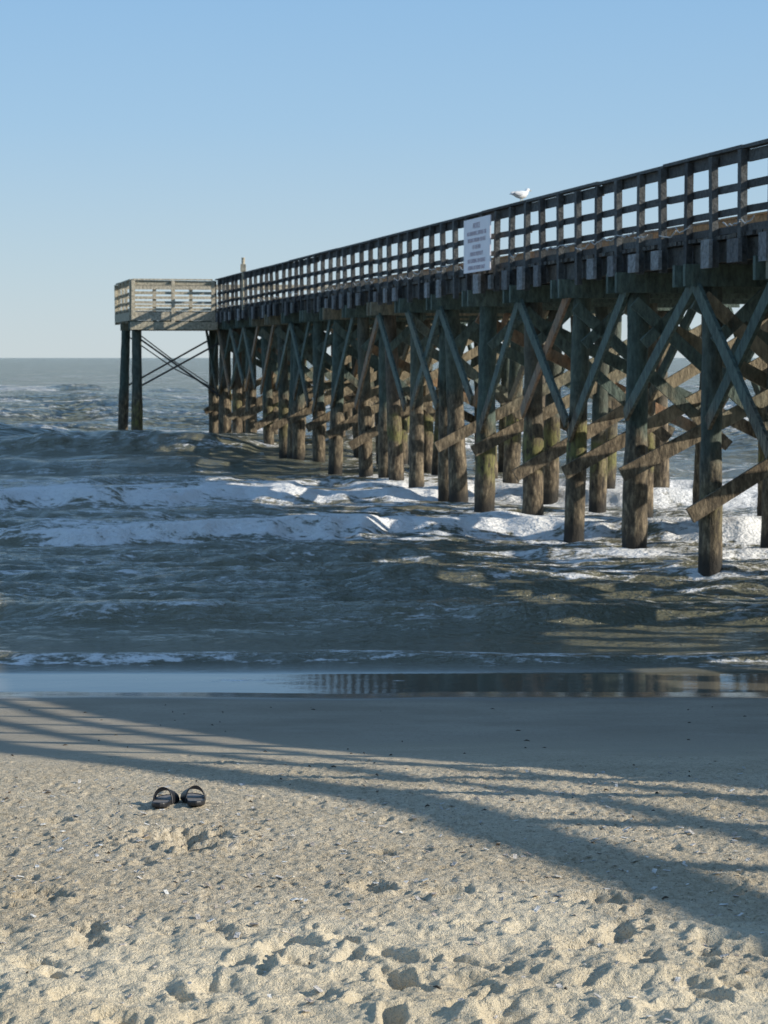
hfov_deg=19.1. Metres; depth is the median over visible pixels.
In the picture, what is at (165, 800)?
slide sandal
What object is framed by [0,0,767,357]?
sky
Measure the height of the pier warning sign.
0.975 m
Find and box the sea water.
[0,358,767,693]
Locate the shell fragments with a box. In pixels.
[0,752,766,1021]
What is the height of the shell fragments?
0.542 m
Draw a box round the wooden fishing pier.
[114,138,767,576]
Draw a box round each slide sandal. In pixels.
[151,787,179,807]
[180,785,205,805]
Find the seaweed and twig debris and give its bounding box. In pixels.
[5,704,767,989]
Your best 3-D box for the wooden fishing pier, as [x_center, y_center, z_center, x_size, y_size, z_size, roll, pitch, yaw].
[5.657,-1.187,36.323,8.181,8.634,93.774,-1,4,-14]
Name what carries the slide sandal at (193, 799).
on the sand beach ground
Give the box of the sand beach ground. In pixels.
[0,692,767,1023]
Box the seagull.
[509,188,530,200]
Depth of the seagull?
38.23 m
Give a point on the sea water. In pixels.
(174, 544)
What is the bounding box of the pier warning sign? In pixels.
[464,215,490,273]

